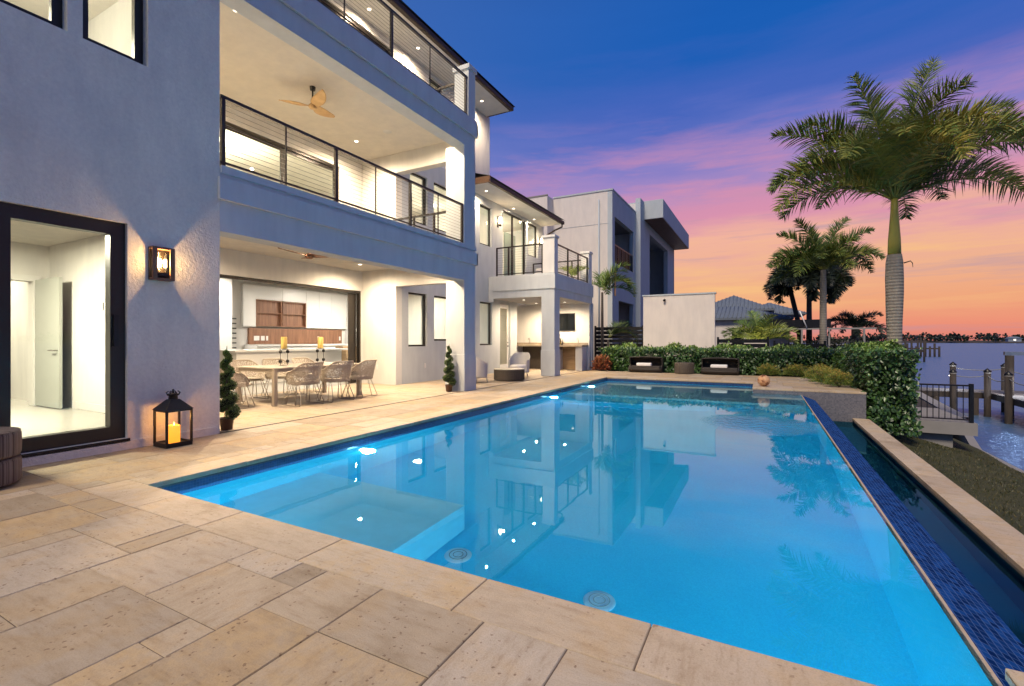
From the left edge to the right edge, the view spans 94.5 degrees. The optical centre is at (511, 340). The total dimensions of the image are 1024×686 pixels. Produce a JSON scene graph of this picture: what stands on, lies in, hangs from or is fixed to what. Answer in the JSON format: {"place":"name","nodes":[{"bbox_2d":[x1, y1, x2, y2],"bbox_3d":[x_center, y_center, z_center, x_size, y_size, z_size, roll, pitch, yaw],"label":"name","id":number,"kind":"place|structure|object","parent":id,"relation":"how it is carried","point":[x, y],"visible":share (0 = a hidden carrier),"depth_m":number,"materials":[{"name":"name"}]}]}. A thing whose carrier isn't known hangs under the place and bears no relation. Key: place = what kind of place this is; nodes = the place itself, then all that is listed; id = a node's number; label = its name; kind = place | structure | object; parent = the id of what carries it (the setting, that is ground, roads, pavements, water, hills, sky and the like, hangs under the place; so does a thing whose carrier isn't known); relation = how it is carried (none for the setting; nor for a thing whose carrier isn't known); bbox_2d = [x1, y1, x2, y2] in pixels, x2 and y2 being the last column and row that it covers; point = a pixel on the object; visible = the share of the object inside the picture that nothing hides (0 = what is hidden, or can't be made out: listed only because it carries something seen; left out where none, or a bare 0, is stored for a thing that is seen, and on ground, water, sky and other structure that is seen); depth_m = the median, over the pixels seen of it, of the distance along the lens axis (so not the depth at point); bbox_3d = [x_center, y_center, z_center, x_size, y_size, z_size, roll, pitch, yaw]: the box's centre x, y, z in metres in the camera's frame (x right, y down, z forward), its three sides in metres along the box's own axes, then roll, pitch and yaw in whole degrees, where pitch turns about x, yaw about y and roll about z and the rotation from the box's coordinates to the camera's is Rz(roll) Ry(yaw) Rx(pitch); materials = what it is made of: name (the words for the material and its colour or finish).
{"place":"outdoors","nodes":[
{"label":"outdoors","id":0,"kind":"place"},
{"bbox_2d":[220,348,347,383],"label":"kitchen island","id":1,"kind":"structure","parent":0,"point":[257,356],"depth_m":14.44,"materials":[{"name":"white paint"}]},
{"bbox_2d":[0,0,592,467],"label":"house","id":2,"kind":"structure","parent":0,"point":[130,130],"depth_m":7.98,"materials":[{"name":"paint"}]},
{"bbox_2d":[0,0,61,28],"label":"window","id":3,"kind":"structure","parent":2,"relation":"in","point":[55,6],"depth_m":5.03,"materials":[{"name":"brown metal"}]},
{"bbox_2d":[35,277,61,408],"bbox_3d":[-7.931,0.043,8.047,0.960,2.185,0.127,0,0,28],"label":"inner door","id":4,"kind":"structure","parent":2,"relation":"in","point":[48,292],"depth_m":8.03,"materials":[{"name":"wood"}]},
{"bbox_2d":[0,202,124,452],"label":"glass door","id":5,"kind":"structure","parent":2,"relation":"in","point":[114,428],"depth_m":5.27,"materials":[{"name":"brown metal"}]},
{"bbox_2d":[83,0,142,64],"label":"window","id":6,"kind":"structure","parent":2,"relation":"in","point":[137,5],"depth_m":5.69,"materials":[{"name":"brown metal"}]},
{"bbox_2d":[148,246,174,281],"bbox_3d":[-4.279,-0.930,5.786,0.110,0.400,0.240,0,0,28],"label":"wall lamp","id":7,"kind":"object","parent":2,"relation":"attached to","point":[161,263],"visible":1,"depth_m":5.79,"materials":[{"name":"brown metal"}]},
{"bbox_2d":[232,318,235,347],"bbox_3d":[-9.183,-0.230,15.585,0.050,1.000,0.200,0,0,28],"label":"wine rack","id":8,"kind":"object","parent":2,"relation":"attached to","point":[233,333],"visible":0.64,"depth_m":15.59,"materials":[{"name":"black metal"}]},
{"bbox_2d":[226,122,333,200],"bbox_3d":[-6.132,-3.617,11.047,0.120,2.486,5.150,0,0,28],"label":"sliding door","id":9,"kind":"structure","parent":2,"relation":"in","point":[229,125],"depth_m":11.77,"materials":[{"name":"brown metal"}]},
{"bbox_2d":[220,274,360,382],"bbox_3d":[-5.941,-0.092,11.415,0.130,2.716,5.980,0,0,28],"label":"sliding door","id":10,"kind":"structure","parent":2,"relation":"in","point":[354,300],"depth_m":13.80,"materials":[{"name":"brown metal"}]},
{"bbox_2d":[241,284,347,348],"bbox_3d":[-7.522,-0.325,18.525,0.718,3.170,5.850,0,0,28],"label":"kitchen cabinet","id":11,"kind":"object","parent":2,"relation":"on","point":[267,306],"visible":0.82,"depth_m":17.74,"materials":[{"name":"white paint"}]},
{"bbox_2d":[278,247,327,258],"bbox_3d":[-4.195,-1.849,9.621,1.153,0.358,1.070,0,0,28],"label":"ceiling fan","id":12,"kind":"object","parent":2,"relation":"hanging from","point":[309,256],"visible":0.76,"depth_m":9.70,"materials":[{"name":"wood"}]},
{"bbox_2d":[278,86,334,117],"bbox_3d":[-4.064,-5.049,9.963,1.151,0.458,1.078,0,0,28],"label":"ceiling fan","id":13,"kind":"object","parent":2,"relation":"hanging from","point":[318,100],"visible":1,"depth_m":9.81,"materials":[{"name":"brown wood"}]},
{"bbox_2d":[335,346,347,360],"bbox_3d":[-6.350,0.705,18.507,0.410,0.930,1.020,0,0,28],"label":"oak cabinet","id":14,"kind":"object","parent":2,"relation":"on","point":[344,350],"visible":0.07,"depth_m":18.12,"materials":[{"name":"wood"}]},
{"bbox_2d":[319,0,389,53],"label":"sliding door","id":15,"kind":"structure","parent":2,"relation":"in","point":[328,4],"depth_m":12.16,"materials":[{"name":"brown metal"}]},
{"bbox_2d":[408,292,424,346],"bbox_3d":[-2.923,-0.615,14.312,0.070,1.606,0.866,0,0,28],"label":"window","id":16,"kind":"structure","parent":2,"relation":"in","point":[423,295],"depth_m":14.64,"materials":[{"name":"brown metal"}]},
{"bbox_2d":[410,173,425,225],"bbox_3d":[-2.902,-4.270,14.352,0.070,1.476,0.816,0,0,28],"label":"window","id":17,"kind":"structure","parent":2,"relation":"in","point":[413,174],"depth_m":14.65,"materials":[{"name":"brown metal"}]},
{"bbox_2d":[431,80,440,92],"bbox_3d":[-2.510,-7.180,15.089,0.070,2.096,0.706,0,0,28],"label":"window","id":18,"kind":"structure","parent":2,"relation":"in","point":[432,81],"depth_m":15.18,"materials":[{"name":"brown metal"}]},
{"bbox_2d":[434,296,445,340],"bbox_3d":[-2.259,-0.700,15.562,0.070,1.436,1.236,0,0,28],"label":"window","id":19,"kind":"structure","parent":2,"relation":"in","point":[434,296],"depth_m":15.35,"materials":[{"name":"brown metal"}]},
{"bbox_2d":[434,183,445,231],"bbox_3d":[-2.216,-4.270,15.641,0.070,1.476,1.456,0,0,28],"label":"window","id":20,"kind":"structure","parent":2,"relation":"in","point":[435,184],"depth_m":15.37,"materials":[{"name":"brown metal"}]},
{"bbox_2d":[480,302,489,344],"bbox_3d":[-1.064,-0.620,17.809,0.070,1.616,0.866,0,0,28],"label":"window","id":21,"kind":"structure","parent":2,"relation":"in","point":[480,302],"depth_m":18.13,"materials":[{"name":"brown metal"}]},
{"bbox_2d":[480,204,489,246],"bbox_3d":[-1.071,-4.290,17.796,0.070,1.476,0.836,0,0,28],"label":"window","id":22,"kind":"structure","parent":2,"relation":"in","point":[482,206],"depth_m":18.12,"materials":[{"name":"brown metal"}]},
{"bbox_2d":[497,216,501,227],"bbox_3d":[-0.475,-4.630,18.487,0.207,0.440,0.166,0,0,28],"label":"wall lamp","id":23,"kind":"object","parent":2,"relation":"attached to","point":[499,221],"visible":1,"depth_m":18.45,"materials":[{"name":"white metal"}]},
{"bbox_2d":[500,304,508,367],"bbox_3d":[-0.346,-0.105,19.126,0.090,2.690,0.830,0,0,28],"label":"entry door","id":24,"kind":"structure","parent":2,"relation":"in","point":[503,306],"depth_m":19.40,"materials":[{"name":"white paint"}]},
{"bbox_2d":[503,210,524,275],"bbox_3d":[-0.043,-3.829,19.905,0.235,2.798,2.086,0,0,28],"label":"sliding door","id":25,"kind":"structure","parent":2,"relation":"in","point":[509,240],"depth_m":19.80,"materials":[{"name":"brown metal"}]},
{"bbox_2d":[528,223,535,257],"bbox_3d":[0.852,-4.495,21.411,0.070,1.466,1.006,0,0,28],"label":"window","id":26,"kind":"structure","parent":2,"relation":"in","point":[528,223],"depth_m":21.80,"materials":[{"name":"brown metal"}]},
{"bbox_2d":[560,313,574,329],"bbox_3d":[2.300,-0.800,20.664,0.940,0.740,0.050,0,0,28],"label":"television","id":27,"kind":"object","parent":2,"relation":"attached to","point":[567,321],"visible":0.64,"depth_m":20.58,"materials":[{"name":"black"}]},
{"bbox_2d":[558,265,588,275],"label":"plant","id":28,"kind":"object","parent":2,"relation":"on","point":[575,270],"visible":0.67,"depth_m":19.58,"materials":[{"name":"green plant"}]},
{"bbox_2d":[220,368,584,432],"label":"terrace floor","id":29,"kind":"structure","parent":0,"point":[263,411],"depth_m":10.14,"materials":[{"name":"stone"}]},
{"bbox_2d":[220,348,240,429],"bbox_3d":[-4.047,0.675,6.737,0.353,1.190,0.339,0,0,-10],"label":"spiral topiary","id":30,"kind":"object","parent":29,"relation":"on","point":[229,407],"visible":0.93,"depth_m":6.69,"materials":[{"name":"green plant"}]},
{"bbox_2d":[220,369,254,408],"bbox_3d":[-5.269,0.848,8.896,0.686,0.843,0.719,0,0,40],"label":"dining chair","id":31,"kind":"object","parent":29,"relation":"on","point":[238,377],"visible":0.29,"depth_m":8.79,"materials":[{"name":"beige wicker"}]},
{"bbox_2d":[229,360,268,401],"bbox_3d":[-5.660,0.848,10.143,0.719,0.843,0.686,0,0,26],"label":"dining chair","id":32,"kind":"object","parent":29,"relation":"on","point":[256,376],"visible":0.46,"depth_m":10.35,"materials":[{"name":"beige wicker"}]},
{"bbox_2d":[261,358,297,396],"bbox_3d":[-5.333,0.848,10.822,0.719,0.843,0.686,0,0,31],"label":"dining chair","id":33,"kind":"object","parent":29,"relation":"on","point":[269,375],"visible":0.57,"depth_m":10.90,"materials":[{"name":"beige wicker"}]},
{"bbox_2d":[236,362,360,406],"bbox_3d":[-4.537,0.900,10.255,1.200,0.740,2.190,0,0,28],"label":"dining table","id":34,"kind":"object","parent":29,"relation":"on","point":[275,369],"visible":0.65,"depth_m":9.45,"materials":[{"name":"beige wood"}]},
{"bbox_2d":[278,337,288,365],"bbox_3d":[-4.763,0.228,9.894,0.198,0.600,0.200,0,0,-20],"label":"candle holder","id":35,"kind":"object","parent":34,"relation":"on","point":[283,343],"visible":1,"depth_m":9.84,"materials":[{"name":"metal"}]},
{"bbox_2d":[316,337,324,363],"bbox_3d":[-4.331,0.228,10.706,0.200,0.600,0.198,0,0,-14],"label":"candle holder","id":36,"kind":"object","parent":34,"relation":"on","point":[320,342],"visible":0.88,"depth_m":10.65,"materials":[{"name":"metal"}]},
{"bbox_2d":[282,362,323,406],"bbox_3d":[-4.083,0.848,9.340,0.719,0.843,0.686,0,0,28],"label":"dining chair","id":37,"kind":"object","parent":29,"relation":"on","point":[313,379],"visible":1,"depth_m":9.12,"materials":[{"name":"beige wicker"}]},
{"bbox_2d":[291,357,321,393],"bbox_3d":[-4.948,0.848,11.439,0.719,0.843,0.686,0,0,24],"label":"dining chair","id":38,"kind":"object","parent":29,"relation":"on","point":[301,358],"visible":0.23,"depth_m":11.59,"materials":[{"name":"wicker"}]},
{"bbox_2d":[316,360,354,402],"bbox_3d":[-3.688,0.848,9.977,0.719,0.843,0.686,0,0,32],"label":"dining chair","id":39,"kind":"object","parent":29,"relation":"on","point":[340,377],"visible":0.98,"depth_m":9.75,"materials":[{"name":"beige wicker"}]},
{"bbox_2d":[342,359,376,397],"bbox_3d":[-3.382,0.848,10.640,0.719,0.843,0.686,0,0,18],"label":"dining chair","id":40,"kind":"object","parent":29,"relation":"on","point":[365,371],"visible":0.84,"depth_m":10.42,"materials":[{"name":"beige wicker"}]},
{"bbox_2d":[442,346,455,391],"bbox_3d":[-1.555,0.675,11.725,0.368,1.190,0.358,0,0,28],"label":"spiral topiary","id":41,"kind":"object","parent":29,"relation":"on","point":[448,377],"visible":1,"depth_m":11.67,"materials":[{"name":"green plant"}]},
{"bbox_2d":[476,356,487,382],"bbox_3d":[-1.105,0.852,14.180,0.737,0.843,0.780,0,0,43],"label":"wicker armchair","id":42,"kind":"object","parent":29,"relation":"on","point":[481,368],"visible":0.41,"depth_m":13.91,"materials":[{"name":"wicker"}]},
{"bbox_2d":[494,368,524,380],"bbox_3d":[-0.090,1.073,14.998,0.972,0.355,0.972,0,0,28],"label":"drum table","id":43,"kind":"object","parent":29,"relation":"on","point":[509,374],"visible":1,"depth_m":14.61,"materials":[{"name":"brown wicker"}]},
{"bbox_2d":[509,352,529,375],"bbox_3d":[0.268,0.852,16.392,0.737,0.843,0.780,0,0,18],"label":"wicker armchair","id":44,"kind":"object","parent":29,"relation":"on","point":[519,359],"visible":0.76,"depth_m":16.59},
{"bbox_2d":[517,343,587,370],"bbox_3d":[1.493,0.689,20.711,3.570,1.158,0.736,0,0,28],"label":"kitchen counter","id":45,"kind":"object","parent":29,"relation":"on","point":[573,356],"visible":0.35,"depth_m":20.55,"materials":[{"name":"stone"}]},
{"bbox_2d":[0,370,1016,685],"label":"pool deck","id":46,"kind":"structure","parent":0,"point":[68,614],"depth_m":2.25,"materials":[{"name":"stone"}]},
{"bbox_2d":[0,427,21,487],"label":"ottoman","id":47,"kind":"object","parent":46,"relation":"on","point":[10,455],"visible":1,"depth_m":4.11,"materials":[{"name":"wood"}]},
{"bbox_2d":[152,389,192,448],"bbox_3d":[-4.093,0.930,5.721,0.310,0.680,0.310,0,0,28],"label":"lantern","id":48,"kind":"object","parent":46,"relation":"on","point":[170,404],"visible":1,"depth_m":5.66,"materials":[{"name":"black metal"}]},
{"bbox_2d":[219,370,586,433],"bbox_3d":[-0.339,1.270,13.335,0.030,0.008,15.570,0,0,28],"label":"drain slot","id":49,"kind":"object","parent":46,"relation":"in","point":[369,407],"visible":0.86,"depth_m":8.60,"materials":[{"name":"metal"}]},
{"bbox_2d":[628,356,663,372],"bbox_3d":[5.307,0.970,18.757,1.270,0.672,0.714,0,0,28],"label":"wicker daybed","id":50,"kind":"object","parent":46,"relation":"on","point":[647,364],"visible":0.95,"depth_m":18.64,"materials":[{"name":"brown wicker"}]},
{"bbox_2d":[674,362,693,373],"bbox_3d":[6.524,1.050,17.936,0.712,0.420,0.712,0,0,28],"label":"wicker table","id":51,"kind":"object","parent":46,"relation":"on","point":[683,367],"visible":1,"depth_m":17.66,"materials":[{"name":"wicker"}]},
{"bbox_2d":[701,357,739,374],"bbox_3d":[7.668,0.970,17.445,1.270,0.672,0.714,0,0,28],"label":"wicker daybed","id":52,"kind":"object","parent":46,"relation":"on","point":[719,366],"visible":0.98,"depth_m":17.37,"materials":[{"name":"brown wicker"}]},
{"bbox_2d":[801,363,833,379],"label":"shrub","id":53,"kind":"object","parent":46,"relation":"on","point":[808,376],"visible":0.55,"depth_m":14.74,"materials":[{"name":"green plant"}]},
{"bbox_2d":[807,363,834,375],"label":"shrub","id":54,"kind":"object","parent":46,"relation":"on","point":[823,367],"visible":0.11,"depth_m":15.59,"materials":[{"name":"green plant"}]},
{"bbox_2d":[808,365,843,383],"bbox_3d":[9.068,0.988,13.674,0.926,0.578,0.955,0,0,28],"label":"shrub","id":55,"kind":"object","parent":46,"relation":"on","point":[821,375],"visible":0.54,"depth_m":13.64,"materials":[{"name":"green plant"}]},
{"bbox_2d":[821,368,854,386],"bbox_3d":[8.851,1.017,12.869,0.807,0.521,0.819,0,0,28],"label":"shrub","id":56,"kind":"object","parent":46,"relation":"on","point":[837,380],"visible":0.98,"depth_m":12.75,"materials":[{"name":"green plant"}]},
{"bbox_2d":[175,381,997,685],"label":"pool water","id":57,"kind":"structure","parent":0,"point":[745,517],"depth_m":3.78,"materials":[{"name":"blue liquid"}]},
{"bbox_2d":[517,188,688,365],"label":"neighbour house","id":58,"kind":"structure","parent":0,"point":[609,228],"depth_m":26.50,"materials":[{"name":"paint"}]},
{"bbox_2d":[642,292,715,355],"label":"garden wall","id":59,"kind":"structure","parent":0,"point":[686,319],"depth_m":20.02,"materials":[{"name":"white paint"}]},
{"bbox_2d":[402,0,1023,339],"label":"sky","id":60,"kind":"structure","parent":0,"point":[680,103],"materials":[{"name":"blue"}]},
{"bbox_2d":[591,347,934,407],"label":"ground","id":61,"kind":"structure","parent":0,"point":[924,403],"depth_m":21.15,"materials":[{"name":"soil"}]},
{"bbox_2d":[590,354,611,370],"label":"shrub","id":62,"kind":"object","parent":61,"relation":"on","point":[598,362],"visible":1,"depth_m":19.56,"materials":[{"name":"red plant"}]},
{"bbox_2d":[603,346,618,369],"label":"shrub","id":63,"kind":"object","parent":61,"relation":"on","point":[613,358],"visible":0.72,"depth_m":19.75,"materials":[{"name":"green plant"}]},
{"bbox_2d":[592,261,637,364],"bbox_3d":[4.416,-1.092,21.517,2.785,4.924,1.856,0,0,28],"label":"palm tree","id":64,"kind":"object","parent":61,"relation":"on","point":[605,281],"visible":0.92,"depth_m":21.05,"materials":[{"name":"green plant"}]},
{"bbox_2d":[594,325,642,361],"bbox_3d":[4.817,0.305,21.393,2.260,1.930,0.100,0,0,28],"label":"slat fence","id":65,"kind":"object","parent":61,"relation":"on","point":[614,340],"visible":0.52,"depth_m":21.41,"materials":[{"name":"black metal"}]},
{"bbox_2d":[606,320,639,346],"bbox_3d":[5.040,0.173,21.623,1.799,2.394,1.704,0,0,28],"label":"palm tree","id":66,"kind":"object","parent":61,"relation":"on","point":[617,324],"visible":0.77,"depth_m":21.37,"materials":[{"name":"green plant"}]},
{"bbox_2d":[598,341,840,376],"bbox_3d":[7.720,0.699,18.458,8.865,1.364,1.925,0,0,28],"label":"hedge","id":67,"kind":"object","parent":61,"relation":"on","point":[809,354],"visible":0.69,"depth_m":17.76,"materials":[{"name":"green plant"}]},
{"bbox_2d":[717,337,768,356],"bbox_3d":[9.480,0.570,19.480,1.930,1.400,0.100,0,0,28],"label":"slat fence","id":68,"kind":"object","parent":61,"relation":"on","point":[745,341],"visible":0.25,"depth_m":19.35,"materials":[{"name":"black metal"}]},
{"bbox_2d":[715,295,805,352],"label":"tiled house","id":69,"kind":"structure","parent":61,"relation":"on","point":[728,310],"depth_m":44.80,"materials":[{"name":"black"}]},
{"bbox_2d":[720,310,801,347],"bbox_3d":[11.714,-0.061,22.362,3.507,2.862,3.171,0,0,28],"label":"palm tree","id":70,"kind":"object","parent":61,"relation":"on","point":[761,328],"visible":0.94,"depth_m":22.03,"materials":[{"name":"green plant"}]},
{"bbox_2d":[756,363,780,375],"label":"shrub","id":71,"kind":"object","parent":61,"relation":"on","point":[765,369],"visible":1,"depth_m":16.80,"materials":[{"name":"green plant"}]},
{"bbox_2d":[762,280,804,342],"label":"palm tree","id":72,"kind":"object","parent":61,"relation":"on","point":[793,302],"visible":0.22,"depth_m":41.15,"materials":[{"name":"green plant"}]},
{"bbox_2d":[780,363,808,376],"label":"shrub","id":73,"kind":"object","parent":61,"relation":"on","point":[801,369],"visible":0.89,"depth_m":16.38,"materials":[{"name":"green plant"}]},
{"bbox_2d":[773,341,825,357],"bbox_3d":[11.969,0.645,19.742,1.880,1.250,0.100,0,0,28],"label":"slat fence","id":74,"kind":"object","parent":61,"relation":"on","point":[812,345],"visible":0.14,"depth_m":19.54,"materials":[{"name":"black metal"}]},
{"bbox_2d":[753,390,865,421],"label":"planter block","id":75,"kind":"structure","parent":61,"relation":"on","point":[842,407],"depth_m":11.73,"materials":[{"name":"grey tile"}]},
{"bbox_2d":[766,256,854,343],"bbox_3d":[24.473,-2.544,38.991,6.399,9.628,6.285,0,0,28],"label":"palm tree","id":76,"kind":"object","parent":61,"relation":"on","point":[836,289],"visible":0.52,"depth_m":37.49,"materials":[{"name":"green plant"}]},
{"bbox_2d":[768,311,876,347],"bbox_3d":[25.362,-0.037,39.604,7.200,4.615,6.250,0,0,28],"label":"pool cage","id":77,"kind":"object","parent":61,"relation":"on","point":[811,324],"visible":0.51,"depth_m":37.39,"materials":[{"name":"metal"}]},
{"bbox_2d":[766,216,885,345],"bbox_3d":[16.251,-2.481,24.829,5.309,8.301,4.748,0,0,28],"label":"palm tree","id":78,"kind":"object","parent":61,"relation":"on","point":[811,252],"visible":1,"depth_m":24.69,"materials":[{"name":"green plant"}]},
{"bbox_2d":[803,330,858,348],"bbox_3d":[25.069,0.694,37.435,5.885,3.074,6.124,0,0,28],"label":"shrub","id":79,"kind":"object","parent":61,"relation":"on","point":[838,341],"visible":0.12,"depth_m":37.25,"materials":[{"name":"green plant"}]},
{"bbox_2d":[829,310,885,343],"bbox_3d":[29.348,0.003,40.426,4.649,5.533,4.485,0,0,28],"label":"palm tree","id":80,"kind":"object","parent":61,"relation":"on","point":[852,320],"visible":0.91,"depth_m":39.92,"materials":[{"name":"green plant"}]},
{"bbox_2d":[855,332,906,347],"bbox_3d":[30.621,0.735,40.387,5.762,2.916,5.869,0,0,28],"label":"shrub","id":81,"kind":"object","parent":61,"relation":"on","point":[874,339],"visible":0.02,"depth_m":39.94,"materials":[{"name":"green plant"}]},
{"bbox_2d":[766,54,1023,398],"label":"palm tree","id":82,"kind":"object","parent":61,"relation":"on","point":[893,160],"visible":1,"depth_m":13.01,"materials":[{"name":"green plant"}]},
{"bbox_2d":[916,391,1023,472],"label":"seawall","id":83,"kind":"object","parent":61,"relation":"on","point":[971,440],"visible":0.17,"depth_m":17.43,"materials":[{"name":"concrete"}]},
{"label":"pool basin","id":84,"kind":"structure","parent":61,"relation":"in","visible":0},
{"bbox_2d":[161,379,606,491],"bbox_3d":[0.036,1.421,10.270,0.020,0.178,13.830,0,0,28],"label":"waterline tile","id":85,"kind":"object","parent":84,"relation":"attached to","point":[213,478],"visible":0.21,"depth_m":5.89,"materials":[{"name":"blue tile"}]},
{"bbox_2d":[607,379,752,386],"bbox_3d":[2.517,1.421,8.951,5.600,0.178,13.870,0,0,28],"label":"end waterline tile","id":86,"kind":"object","parent":84,"relation":"attached to","point":[703,383],"visible":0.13,"depth_m":15.21,"materials":[{"name":"blue tile"}]},
{"bbox_2d":[157,378,743,488],"bbox_3d":[2.504,1.325,8.958,5.630,0.015,13.890,0,0,28],"label":"coping mortar","id":87,"kind":"object","parent":86,"relation":"on","point":[379,434],"visible":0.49,"depth_m":6.19,"materials":[{"name":"grey concrete"}]},
{"bbox_2d":[81,376,1023,685],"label":"pool coping","id":88,"kind":"object","parent":87,"relation":"on","point":[675,656],"visible":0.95,"depth_m":2.41,"materials":[{"name":"stone"}]},
{"bbox_2d":[757,375,769,385],"bbox_3d":[6.925,1.109,13.024,0.310,0.318,0.310,0,0,28],"label":"garden sphere","id":89,"kind":"object","parent":88,"relation":"on","point":[763,380],"visible":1,"depth_m":12.92,"materials":[{"name":"ceramic"}]},
{"bbox_2d":[801,395,1002,685],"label":"overflow lip","id":90,"kind":"object","parent":84,"relation":"attached to","point":[990,670],"visible":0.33,"depth_m":2.68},
{"bbox_2d":[790,343,1023,470],"bbox_3d":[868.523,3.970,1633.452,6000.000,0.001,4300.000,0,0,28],"label":"sea","id":91,"kind":"structure","parent":0,"point":[997,437],"depth_m":47.82,"materials":[{"name":"liquid"}]},
{"bbox_2d":[904,339,925,361],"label":"shore dock","id":92,"kind":"object","parent":91,"relation":"in","point":[911,346],"visible":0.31,"depth_m":86.23,"materials":[{"name":"wood"}]},
{"bbox_2d":[906,338,939,356],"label":"dock","id":93,"kind":"object","parent":91,"relation":"in","point":[934,348],"visible":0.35,"depth_m":113.24,"materials":[{"name":"wood"}]},
{"bbox_2d":[914,362,1023,423],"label":"dock","id":94,"kind":"object","parent":91,"relation":"in","point":[1006,397],"visible":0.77,"depth_m":24.56,"materials":[{"name":"grey wood"}]},
{"bbox_2d":[1003,352,1023,418],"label":"lift","id":95,"kind":"object","parent":91,"relation":"in","point":[1009,361],"visible":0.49,"depth_m":23.77,"materials":[{"name":"wood"}]},
{"bbox_2d":[790,340,1023,342],"bbox_3d":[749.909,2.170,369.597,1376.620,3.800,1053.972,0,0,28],"label":"shore","id":96,"kind":"structure","parent":0,"point":[970,341],"depth_m":673.19,"materials":[{"name":"green plant"}]},
{"bbox_2d":[816,332,1023,341],"bbox_3d":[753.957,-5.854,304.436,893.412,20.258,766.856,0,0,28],"label":"treeline","id":97,"kind":"object","parent":96,"relation":"on","point":[964,338],"visible":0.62,"depth_m":681.95,"materials":[{"name":"green plant"}]},
{"bbox_2d":[1005,337,1021,341],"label":"shore house","id":98,"kind":"structure","parent":96,"relation":"on","point":[1013,339],"depth_m":593.33,"materials":[{"name":"grey"}]},
{"bbox_2d":[833,421,1023,644],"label":"trough water","id":99,"kind":"structure","parent":0,"point":[994,578],"depth_m":4.78,"materials":[{"name":"blue liquid"}]},
{"bbox_2d":[890,433,1023,534],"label":"lawn","id":100,"kind":"structure","parent":0,"point":[958,444],"depth_m":9.25,"materials":[{"name":"green plant"}]},
{"bbox_2d":[831,339,923,437],"bbox_3d":[10.536,1.138,13.995,1.825,2.363,6.960,0,0,28],"label":"hedge","id":101,"kind":"object","parent":100,"relation":"on","point":[883,382],"visible":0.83,"depth_m":11.45,"materials":[{"name":"green plant"}]},
{"bbox_2d":[902,383,977,447],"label":"sea terrace","id":102,"kind":"structure","parent":100,"relation":"on","point":[942,427],"depth_m":12.21,"materials":[{"name":"concrete"}]},
{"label":"trough","id":103,"kind":"structure","parent":0,"visible":0},
{"bbox_2d":[803,396,1023,685],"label":"overflow slope","id":104,"kind":"structure","parent":103,"relation":"on","point":[999,645],"depth_m":2.94,"materials":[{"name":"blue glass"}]},
{"bbox_2d":[854,422,1023,576],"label":"trough wall","id":105,"kind":"structure","parent":103,"relation":"on","point":[994,549],"depth_m":5.33,"materials":[{"name":"travertine"},{"name":"dark blue mosaic tile"}]},
{"bbox_2d":[852,418,1023,573],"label":"trough coping","id":106,"kind":"object","parent":105,"relation":"on","point":[1005,539],"visible":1,"depth_m":5.62,"materials":[{"name":"stone"}]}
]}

